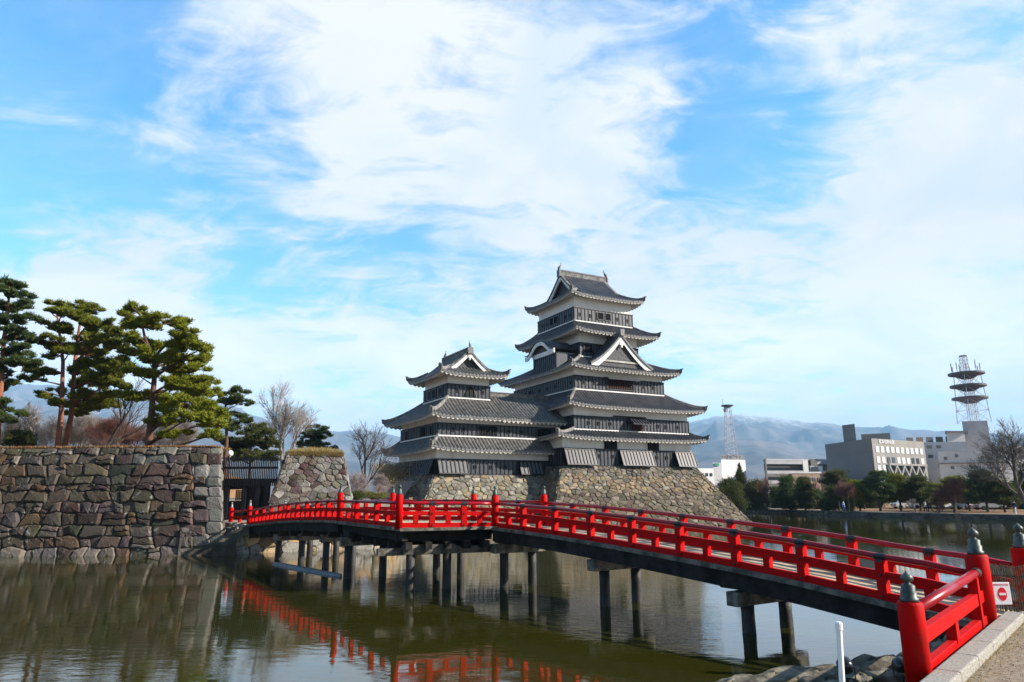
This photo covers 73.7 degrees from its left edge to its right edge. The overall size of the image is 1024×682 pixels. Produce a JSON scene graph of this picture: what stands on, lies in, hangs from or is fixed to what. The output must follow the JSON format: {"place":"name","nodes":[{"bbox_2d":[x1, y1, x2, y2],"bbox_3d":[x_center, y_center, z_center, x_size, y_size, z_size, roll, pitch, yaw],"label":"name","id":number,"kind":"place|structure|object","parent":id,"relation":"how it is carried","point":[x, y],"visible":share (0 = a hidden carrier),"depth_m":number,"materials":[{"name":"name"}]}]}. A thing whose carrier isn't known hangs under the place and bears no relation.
{"place":"outdoors","nodes":[
{"label":"outdoors","id":0,"kind":"place"},
{"bbox_2d":[227,475,241,497],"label":"court ground","id":1,"kind":"structure","parent":0,"point":[232,493],"depth_m":106.36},
{"bbox_2d":[0,426,42,446],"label":"shrub","id":2,"kind":"object","parent":1,"relation":"on","point":[18,437],"visible":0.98,"depth_m":49.25,"materials":[{"name":"green plant"}]},
{"bbox_2d":[0,274,44,442],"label":"pine tree","id":3,"kind":"object","parent":1,"relation":"on","point":[13,356],"visible":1,"depth_m":47.20,"materials":[{"name":"green plant"}]},
{"bbox_2d":[1,417,47,446],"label":"shrub","id":4,"kind":"object","parent":1,"relation":"on","point":[6,427],"visible":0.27,"depth_m":63.17,"materials":[{"name":"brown plant"}]},
{"bbox_2d":[17,401,47,438],"bbox_3d":[-38.973,7.171,55.035,2.534,4.947,3.898,9,-15,-35],"label":"bare tree","id":5,"kind":"object","parent":1,"relation":"on","point":[29,423],"visible":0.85,"depth_m":55.03,"materials":[{"name":"grey plant"}]},
{"bbox_2d":[15,299,86,445],"bbox_3d":[-33.559,2.520,49.314,3.960,11.556,5.502,7,-15,-31],"label":"pine tree","id":6,"kind":"object","parent":1,"relation":"on","point":[61,346],"visible":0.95,"depth_m":49.54,"materials":[{"name":"green plant"}]},
{"bbox_2d":[34,415,102,446],"bbox_3d":[-42.696,9.228,64.931,5.550,5.157,5.913,0,-13,0],"label":"shrub","id":7,"kind":"object","parent":1,"relation":"on","point":[51,427],"visible":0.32,"depth_m":64.02,"materials":[{"name":"brown plant"}]},
{"bbox_2d":[52,411,99,446],"bbox_3d":[-37.374,8.050,58.886,4.337,4.781,3.835,0,-13,0],"label":"shrub","id":8,"kind":"object","parent":1,"relation":"on","point":[81,421],"visible":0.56,"depth_m":58.54,"materials":[{"name":"plant"}]},
{"bbox_2d":[81,416,121,446],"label":"shrub","id":9,"kind":"object","parent":1,"relation":"on","point":[101,421],"visible":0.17,"depth_m":68.51,"materials":[{"name":"brown plant"}]},
{"bbox_2d":[61,298,142,446],"bbox_3d":[-31.540,2.815,51.547,5.502,11.955,8.973,9,-16,-35],"label":"pine tree","id":10,"kind":"object","parent":1,"relation":"on","point":[108,373],"visible":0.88,"depth_m":50.57,"materials":[{"name":"green plant"}]},
{"bbox_2d":[82,410,136,446],"bbox_3d":[-34.065,7.856,57.776,4.230,4.639,3.849,3,-13,-14],"label":"shrub","id":11,"kind":"object","parent":1,"relation":"on","point":[107,427],"visible":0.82,"depth_m":57.33,"materials":[{"name":"plant"}]},
{"bbox_2d":[104,377,163,446],"bbox_3d":[-29.535,5.849,52.465,4.502,6.327,5.333,-7,-14,29],"label":"bare tree","id":12,"kind":"object","parent":1,"relation":"on","point":[123,418],"visible":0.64,"depth_m":52.59,"materials":[{"name":"brown plant"}]},
{"bbox_2d":[115,423,153,445],"bbox_3d":[-34.306,9.095,61.425,4.055,3.811,3.630,-6,-14,23],"label":"shrub","id":13,"kind":"object","parent":1,"relation":"on","point":[140,435],"visible":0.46,"depth_m":60.94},
{"bbox_2d":[142,425,180,445],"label":"shrub","id":14,"kind":"object","parent":1,"relation":"on","point":[161,441],"visible":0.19,"depth_m":68.71,"materials":[{"name":"brown plant"}]},
{"bbox_2d":[112,299,231,446],"bbox_3d":[-24.234,2.257,48.215,11.621,11.696,7.552,-3,-13,13],"label":"pine tree","id":15,"kind":"object","parent":1,"relation":"on","point":[195,387],"visible":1,"depth_m":46.86,"materials":[{"name":"green plant"}]},
{"bbox_2d":[168,418,202,445],"bbox_3d":[-28.549,8.489,59.209,3.116,3.979,3.316,0,-13,0],"label":"shrub","id":16,"kind":"object","parent":1,"relation":"on","point":[183,436],"visible":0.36,"depth_m":58.90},
{"bbox_2d":[225,498,414,526],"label":"court ground","id":17,"kind":"structure","parent":0,"point":[231,524],"depth_m":54.83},
{"bbox_2d":[0,445,231,556],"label":"stone wall","id":18,"kind":"structure","parent":17,"relation":"on","point":[109,500],"depth_m":40.83,"materials":[{"name":"stone"}]},
{"bbox_2d":[213,384,255,475],"bbox_3d":[-25.286,8.902,61.056,3.895,9.923,3.993,0,-13,0],"label":"pine tree","id":19,"kind":"object","parent":17,"relation":"on","point":[235,392],"visible":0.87,"depth_m":61.36,"materials":[{"name":"green plant"}]},
{"bbox_2d":[215,419,281,473],"bbox_3d":[-24.944,11.171,65.796,7.471,7.968,7.057,0,-13,0],"label":"evergreen tree","id":20,"kind":"object","parent":17,"relation":"on","point":[240,446],"visible":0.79,"depth_m":64.44,"materials":[{"name":"green plant"}]},
{"bbox_2d":[222,456,278,519],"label":"timber gate","id":21,"kind":"structure","parent":17,"relation":"on","point":[256,490],"depth_m":46.55,"materials":[{"name":"black"}]},
{"bbox_2d":[246,483,264,518],"bbox_3d":[-17.418,10.958,46.551,1.550,2.500,0.080,0,-13,0],"label":"gate door","id":22,"kind":"structure","parent":21,"relation":"in","point":[251,494],"depth_m":46.58,"materials":[{"name":"black"}]},
{"bbox_2d":[254,376,320,468],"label":"bare tree","id":23,"kind":"object","parent":17,"relation":"on","point":[286,417],"visible":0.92,"depth_m":72.53,"materials":[{"name":"grey plant"}]},
{"bbox_2d":[167,497,415,555],"bbox_3d":[-10.550,13.726,52.045,10.370,3.425,31.442,-5,-14,21],"label":"stone revetment","id":24,"kind":"object","parent":17,"relation":"on","point":[236,539],"visible":0.16,"depth_m":40.62,"materials":[{"name":"stone"}]},
{"bbox_2d":[266,447,352,516],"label":"stone platform","id":25,"kind":"structure","parent":17,"relation":"on","point":[310,474],"depth_m":47.09,"materials":[{"name":"grey stone"}]},
{"bbox_2d":[295,423,338,448],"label":"pine tree","id":26,"kind":"object","parent":17,"relation":"on","point":[316,436],"visible":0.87,"depth_m":88.84,"materials":[{"name":"green plant"}]},
{"bbox_2d":[352,490,366,499],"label":"shrub","id":27,"kind":"object","parent":17,"relation":"on","point":[359,494],"visible":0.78,"depth_m":52.21,"materials":[{"name":"green plant"}]},
{"bbox_2d":[348,470,372,499],"bbox_3d":[-12.582,12.025,55.817,2.570,3.028,2.913,0,-13,0],"label":"shrub","id":28,"kind":"object","parent":17,"relation":"on","point":[357,479],"visible":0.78,"depth_m":55.71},
{"bbox_2d":[349,421,397,499],"bbox_3d":[-11.918,10.134,58.494,4.936,7.078,4.096,-5,-14,22],"label":"bare tree","id":29,"kind":"object","parent":17,"relation":"on","point":[369,452],"visible":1,"depth_m":58.35,"materials":[{"name":"brown plant"}]},
{"bbox_2d":[363,491,388,499],"bbox_3d":[-11.024,12.420,54.793,2.799,0.985,1.801,0,-13,0],"label":"hedge","id":30,"kind":"object","parent":17,"relation":"on","point":[372,495],"visible":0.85,"depth_m":54.46,"materials":[{"name":"green plant"}]},
{"bbox_2d":[372,474,390,492],"bbox_3d":[-11.697,13.001,60.717,1.813,2.661,3.136,0,-13,0],"label":"shrub","id":31,"kind":"object","parent":17,"relation":"on","point":[378,486],"visible":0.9,"depth_m":60.72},
{"bbox_2d":[367,459,413,495],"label":"shrub","id":32,"kind":"object","parent":17,"relation":"on","point":[393,473],"visible":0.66,"depth_m":66.56,"materials":[{"name":"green plant"}]},
{"bbox_2d":[380,481,413,497],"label":"court wall","id":33,"kind":"structure","parent":17,"relation":"on","point":[406,485],"depth_m":67.97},
{"bbox_2d":[381,341,567,521],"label":"castle turret","id":34,"kind":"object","parent":17,"relation":"on","point":[443,449],"visible":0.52,"depth_m":69.33,"materials":[{"name":"stone"}]},
{"bbox_2d":[420,425,426,437],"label":"window","id":35,"kind":"structure","parent":34,"relation":"in","point":[423,429],"depth_m":69.40,"materials":[{"name":"black"}]},
{"bbox_2d":[465,387,475,396],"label":"bell window","id":36,"kind":"structure","parent":34,"relation":"in","point":[471,393],"depth_m":70.94,"materials":[{"name":"black"}]},
{"bbox_2d":[477,425,497,436],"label":"window","id":37,"kind":"structure","parent":34,"relation":"in","point":[482,430],"depth_m":69.07,"materials":[{"name":"black"}]},
{"bbox_2d":[537,428,551,438],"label":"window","id":38,"kind":"structure","parent":34,"relation":"in","point":[540,431],"depth_m":72.29,"materials":[{"name":"black"}]},
{"bbox_2d":[498,263,751,527],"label":"castle keep","id":39,"kind":"structure","parent":17,"relation":"on","point":[624,437],"depth_m":75.53,"materials":[{"name":"stone"}]},
{"bbox_2d":[584,343,592,353],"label":"window","id":40,"kind":"structure","parent":39,"relation":"in","point":[588,348],"depth_m":77.79,"materials":[{"name":"black"}]},
{"bbox_2d":[604,441,616,448],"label":"window","id":41,"kind":"structure","parent":39,"relation":"in","point":[607,444],"depth_m":72.58,"materials":[{"name":"black"}]},
{"bbox_2d":[606,378,634,390],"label":"window","id":42,"kind":"structure","parent":39,"relation":"in","point":[612,384],"depth_m":76.90,"materials":[{"name":"black"}]},
{"bbox_2d":[630,422,643,432],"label":"window","id":43,"kind":"structure","parent":39,"relation":"in","point":[633,427],"depth_m":75.30,"materials":[{"name":"black"}]},
{"bbox_2d":[648,442,658,450],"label":"window","id":44,"kind":"structure","parent":39,"relation":"in","point":[653,446],"depth_m":75.28,"materials":[{"name":"black"}]},
{"bbox_2d":[671,452,675,466],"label":"window","id":45,"kind":"structure","parent":39,"relation":"in","point":[673,463],"depth_m":76.24,"materials":[{"name":"black"}]},
{"bbox_2d":[0,409,825,495],"bbox_3d":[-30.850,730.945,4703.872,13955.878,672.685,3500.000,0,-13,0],"label":"foothill","id":46,"kind":"structure","parent":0,"point":[753,451],"depth_m":4371.04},
{"bbox_2d":[0,512,1023,681],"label":"moat water","id":47,"kind":"structure","parent":0,"point":[256,617],"depth_m":18.86,"materials":[{"name":"liquid"}]},
{"bbox_2d":[272,562,341,576],"bbox_3d":[-9.605,10.560,31.592,0.480,0.170,7.291,10,-16,-40],"label":"floating board","id":48,"kind":"object","parent":47,"relation":"on","point":[308,569],"visible":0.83,"depth_m":31.16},
{"bbox_2d":[228,485,1023,681],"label":"red bridge","id":49,"kind":"structure","parent":47,"relation":"in","point":[919,613],"depth_m":18.87,"materials":[{"name":"paint"}]},
{"bbox_2d":[989,563,1023,611],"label":"bamboo fence","id":50,"kind":"object","parent":49,"relation":"on","point":[1015,601],"visible":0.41,"depth_m":13.58,"materials":[{"name":"brown"}]},
{"bbox_2d":[0,0,1023,436],"label":"sky","id":51,"kind":"structure","parent":0,"point":[815,207],"materials":[{"name":"blue"}]},
{"bbox_2d":[1,384,1023,464],"bbox_3d":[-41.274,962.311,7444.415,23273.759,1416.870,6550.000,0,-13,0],"label":"mountain","id":52,"kind":"structure","parent":0,"point":[815,437],"depth_m":6911.01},
{"bbox_2d":[270,496,1023,513],"bbox_3d":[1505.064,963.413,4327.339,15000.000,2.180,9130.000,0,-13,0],"label":"ground","id":53,"kind":"structure","parent":0,"point":[886,508],"depth_m":103.09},
{"bbox_2d":[698,463,722,487],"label":"white building","id":54,"kind":"structure","parent":53,"relation":"on","point":[710,474],"depth_m":200.92,"materials":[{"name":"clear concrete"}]},
{"bbox_2d":[715,475,751,511],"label":"evergreen tree","id":55,"kind":"object","parent":53,"relation":"on","point":[731,490],"visible":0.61,"depth_m":107.78,"materials":[{"name":"green plant"}]},
{"bbox_2d":[721,455,746,494],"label":"building","id":56,"kind":"structure","parent":53,"relation":"on","point":[729,468],"depth_m":208.63,"materials":[{"name":"paint"}]},
{"bbox_2d":[721,399,738,459],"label":"lattice mast","id":57,"kind":"object","parent":56,"relation":"on","point":[727,407],"visible":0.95,"depth_m":215.09,"materials":[{"name":"silver metal"}]},
{"bbox_2d":[734,461,755,507],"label":"conifer tree","id":58,"kind":"object","parent":53,"relation":"on","point":[740,476],"visible":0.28,"depth_m":115.24,"materials":[{"name":"green plant"}]},
{"bbox_2d":[743,478,772,512],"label":"evergreen tree","id":59,"kind":"object","parent":53,"relation":"on","point":[757,499],"visible":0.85,"depth_m":111.87,"materials":[{"name":"green plant"}]},
{"bbox_2d":[754,476,771,510],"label":"bare tree","id":60,"kind":"object","parent":53,"relation":"on","point":[765,490],"visible":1,"depth_m":110.66,"materials":[{"name":"brown plant"}]},
{"bbox_2d":[768,485,780,507],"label":"evergreen tree","id":61,"kind":"object","parent":53,"relation":"on","point":[772,493],"visible":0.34,"depth_m":124.20,"materials":[{"name":"green plant"}]},
{"bbox_2d":[772,473,802,511],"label":"evergreen tree","id":62,"kind":"object","parent":53,"relation":"on","point":[786,496],"visible":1,"depth_m":108.56,"materials":[{"name":"green plant"}]},
{"bbox_2d":[763,459,827,492],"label":"parking building","id":63,"kind":"structure","parent":53,"relation":"on","point":[774,467],"depth_m":199.03,"materials":[{"name":"concrete"}]},
{"bbox_2d":[795,476,818,509],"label":"evergreen tree","id":64,"kind":"object","parent":53,"relation":"on","point":[807,500],"visible":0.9,"depth_m":109.60,"materials":[{"name":"green plant"}]},
{"bbox_2d":[791,472,826,491],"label":"brick building","id":65,"kind":"structure","parent":53,"relation":"on","point":[813,476],"depth_m":163.19,"materials":[{"name":"brown brick"}]},
{"bbox_2d":[810,466,822,471],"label":"roof cabin","id":66,"kind":"object","parent":65,"relation":"on","point":[816,468],"visible":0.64,"depth_m":167.04,"materials":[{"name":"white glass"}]},
{"bbox_2d":[809,488,824,508],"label":"evergreen tree","id":67,"kind":"object","parent":53,"relation":"on","point":[818,495],"visible":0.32,"depth_m":116.02,"materials":[{"name":"green plant"}]},
{"bbox_2d":[816,495,838,510],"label":"evergreen tree","id":68,"kind":"object","parent":53,"relation":"on","point":[827,503],"visible":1,"depth_m":104.31,"materials":[{"name":"green plant"}]},
{"bbox_2d":[814,469,852,509],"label":"pine tree","id":69,"kind":"object","parent":53,"relation":"on","point":[830,482],"visible":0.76,"depth_m":107.02,"materials":[{"name":"green plant"}]},
{"bbox_2d":[831,479,856,510],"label":"bare tree","id":70,"kind":"object","parent":53,"relation":"on","point":[845,491],"visible":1,"depth_m":100.01,"materials":[{"name":"brown plant"}]},
{"bbox_2d":[839,498,855,511],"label":"evergreen tree","id":71,"kind":"object","parent":53,"relation":"on","point":[851,505],"visible":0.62,"depth_m":100.61,"materials":[{"name":"green plant"}]},
{"bbox_2d":[841,479,873,510],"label":"pine tree","id":72,"kind":"object","parent":53,"relation":"on","point":[861,500],"visible":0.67,"depth_m":102.43,"materials":[{"name":"green plant"}]},
{"bbox_2d":[854,487,889,507],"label":"evergreen tree","id":73,"kind":"object","parent":53,"relation":"on","point":[873,504],"visible":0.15,"depth_m":119.78,"materials":[{"name":"green plant"}]},
{"bbox_2d":[855,469,897,510],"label":"pine tree","id":74,"kind":"object","parent":53,"relation":"on","point":[876,478],"visible":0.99,"depth_m":101.13,"materials":[{"name":"green plant"}]},
{"bbox_2d":[825,424,928,503],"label":"office building","id":75,"kind":"structure","parent":53,"relation":"on","point":[858,460],"depth_m":170.50,"materials":[{"name":"grey concrete"}]},
{"bbox_2d":[740,509,1023,519],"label":"moat wall","id":76,"kind":"structure","parent":53,"relation":"on","point":[935,515],"depth_m":91.27,"materials":[{"name":"stone"}]},
{"bbox_2d":[882,471,917,510],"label":"pine tree","id":77,"kind":"object","parent":53,"relation":"on","point":[897,479],"visible":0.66,"depth_m":102.91,"materials":[{"name":"green plant"}]},
{"bbox_2d":[891,501,918,508],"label":"parked car","id":78,"kind":"object","parent":53,"relation":"on","point":[895,505],"visible":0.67,"depth_m":113.93,"materials":[{"name":"white paint"}]},
{"bbox_2d":[905,499,916,511],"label":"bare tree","id":79,"kind":"object","parent":53,"relation":"on","point":[913,501],"visible":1,"depth_m":95.53,"materials":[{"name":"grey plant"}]},
{"bbox_2d":[899,472,938,510],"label":"pine tree","id":80,"kind":"object","parent":53,"relation":"on","point":[912,483],"visible":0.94,"depth_m":100.62,"materials":[{"name":"green plant"}]},
{"bbox_2d":[923,482,956,509],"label":"pine tree","id":81,"kind":"object","parent":53,"relation":"on","point":[933,485],"visible":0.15,"depth_m":104.89,"materials":[{"name":"green plant"}]},
{"bbox_2d":[930,475,969,512],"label":"bare tree","id":82,"kind":"object","parent":53,"relation":"on","point":[946,493],"visible":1,"depth_m":91.91,"materials":[{"name":"brown plant"}]},
{"bbox_2d":[935,473,967,508],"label":"pine tree","id":83,"kind":"object","parent":53,"relation":"on","point":[942,481],"visible":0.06,"depth_m":115.49,"materials":[{"name":"green plant"}]},
{"bbox_2d":[906,431,1023,482],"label":"telephone exchange","id":84,"kind":"structure","parent":53,"relation":"on","point":[950,456],"depth_m":186.34,"materials":[{"name":"white concrete"}]},
{"bbox_2d":[954,484,982,510],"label":"pine tree","id":85,"kind":"object","parent":53,"relation":"on","point":[968,503],"visible":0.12,"depth_m":101.02,"materials":[{"name":"green plant"}]},
{"bbox_2d":[958,503,978,509],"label":"parked car","id":86,"kind":"object","parent":53,"relation":"on","point":[966,506],"visible":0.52,"depth_m":105.42,"materials":[{"name":"grey paint"}]},
{"bbox_2d":[962,421,990,450],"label":"tower block","id":87,"kind":"structure","parent":53,"relation":"on","point":[972,427],"depth_m":193.78,"materials":[{"name":"concrete"}]},
{"bbox_2d":[956,469,1009,511],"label":"pine tree","id":88,"kind":"object","parent":53,"relation":"on","point":[978,493],"visible":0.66,"depth_m":94.76,"materials":[{"name":"green plant"}]},
{"bbox_2d":[975,502,1005,509],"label":"parked car","id":89,"kind":"object","parent":53,"relation":"on","point":[994,506],"visible":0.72,"depth_m":104.13,"materials":[{"name":"grey paint"}]},
{"bbox_2d":[959,415,1023,504],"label":"bare tree","id":90,"kind":"object","parent":53,"relation":"on","point":[1008,451],"visible":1,"depth_m":90.62,"materials":[{"name":"brown plant"}]},
{"bbox_2d":[982,480,1023,511],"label":"pine tree","id":91,"kind":"object","parent":53,"relation":"on","point":[1004,501],"visible":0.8,"depth_m":92.72,"materials":[{"name":"green plant"}]},
{"bbox_2d":[1016,461,1023,490],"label":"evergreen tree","id":92,"kind":"object","parent":53,"relation":"on","point":[1021,474],"visible":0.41,"depth_m":98.34,"materials":[{"name":"green plant"}]},
{"bbox_2d":[794,509,1023,514],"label":"path","id":93,"kind":"structure","parent":0,"point":[901,512],"depth_m":94.41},
{"bbox_2d":[947,355,991,423],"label":"antenna tower","id":94,"kind":"structure","parent":0,"point":[965,375],"depth_m":199.93,"materials":[{"name":"silver metal"}]},
{"bbox_2d":[967,623,1023,681],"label":"road","id":95,"kind":"structure","parent":0,"point":[1008,668],"depth_m":9.74,"materials":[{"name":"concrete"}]},
{"bbox_2d":[920,611,1023,681],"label":"kerb","id":96,"kind":"structure","parent":95,"relation":"on","point":[964,662],"depth_m":10.08,"materials":[{"name":"concrete"}]},
{"bbox_2d":[965,622,1023,681],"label":"path weeds","id":97,"kind":"object","parent":95,"relation":"on","point":[999,655],"visible":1,"depth_m":10.38,"materials":[{"name":"green plant"}]},
{"bbox_2d":[992,582,1011,604],"bbox_3d":[9.431,4.859,13.141,0.330,0.410,0.029,0,-13,0],"label":"no entry sign","id":98,"kind":"object","parent":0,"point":[1002,594],"visible":1,"depth_m":13.13,"materials":[{"name":"white plastic"}]},
{"bbox_2d":[1004,477,1023,508],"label":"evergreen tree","id":99,"kind":"object","parent":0,"point":[1021,506],"visible":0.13,"depth_m":108.84,"materials":[{"name":"green plant"}]},
{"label":"bank ground","id":100,"kind":"structure","parent":0,"visible":0},
{"bbox_2d":[716,674,751,681],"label":"rock","id":101,"kind":"object","parent":100,"relation":"on","point":[733,677],"visible":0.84,"depth_m":11.14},
{"bbox_2d":[726,665,805,681],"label":"rock","id":102,"kind":"object","parent":100,"relation":"on","point":[783,673],"visible":0.84,"depth_m":11.21,"materials":[{"name":"stone"}]},
{"bbox_2d":[797,664,846,680],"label":"rock","id":103,"kind":"object","parent":100,"relation":"on","point":[823,670],"visible":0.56,"depth_m":11.47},
{"bbox_2d":[797,675,852,681],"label":"rock","id":104,"kind":"object","parent":100,"relation":"on","point":[831,678],"visible":0.88,"depth_m":10.87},
{"bbox_2d":[835,621,844,681],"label":"marker pole","id":105,"kind":"object","parent":100,"relation":"on","point":[839,636],"visible":1,"depth_m":4.64,"materials":[{"name":"white plastic"}]},
{"bbox_2d":[836,656,855,681],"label":"floodlight","id":106,"kind":"object","parent":100,"relation":"on","point":[848,666],"visible":0.65,"depth_m":8.82,"materials":[{"name":"black plastic"}]},
{"bbox_2d":[845,668,873,681],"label":"rock","id":107,"kind":"object","parent":100,"relation":"on","point":[861,677],"visible":0.83,"depth_m":10.91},
{"bbox_2d":[851,653,898,672],"bbox_3d":[6.362,5.798,11.989,1.242,0.483,0.853,7,-15,-31],"label":"rock","id":108,"kind":"object","parent":100,"relation":"on","point":[864,662],"visible":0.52,"depth_m":11.90,"materials":[{"name":"stone"}]},
{"bbox_2d":[864,668,905,681],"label":"rock","id":109,"kind":"object","parent":100,"relation":"on","point":[883,675],"visible":0.85,"depth_m":10.94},
{"bbox_2d":[891,656,904,681],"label":"floodlight","id":110,"kind":"object","parent":100,"relation":"on","point":[897,663],"visible":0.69,"depth_m":9.32,"materials":[{"name":"black plastic"}]},
{"bbox_2d":[930,641,943,652],"bbox_3d":[7.405,5.391,11.557,0.667,0.490,0.970,-11,-17,40],"label":"rock","id":111,"kind":"object","parent":100,"relation":"on","point":[936,644],"visible":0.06,"depth_m":11.71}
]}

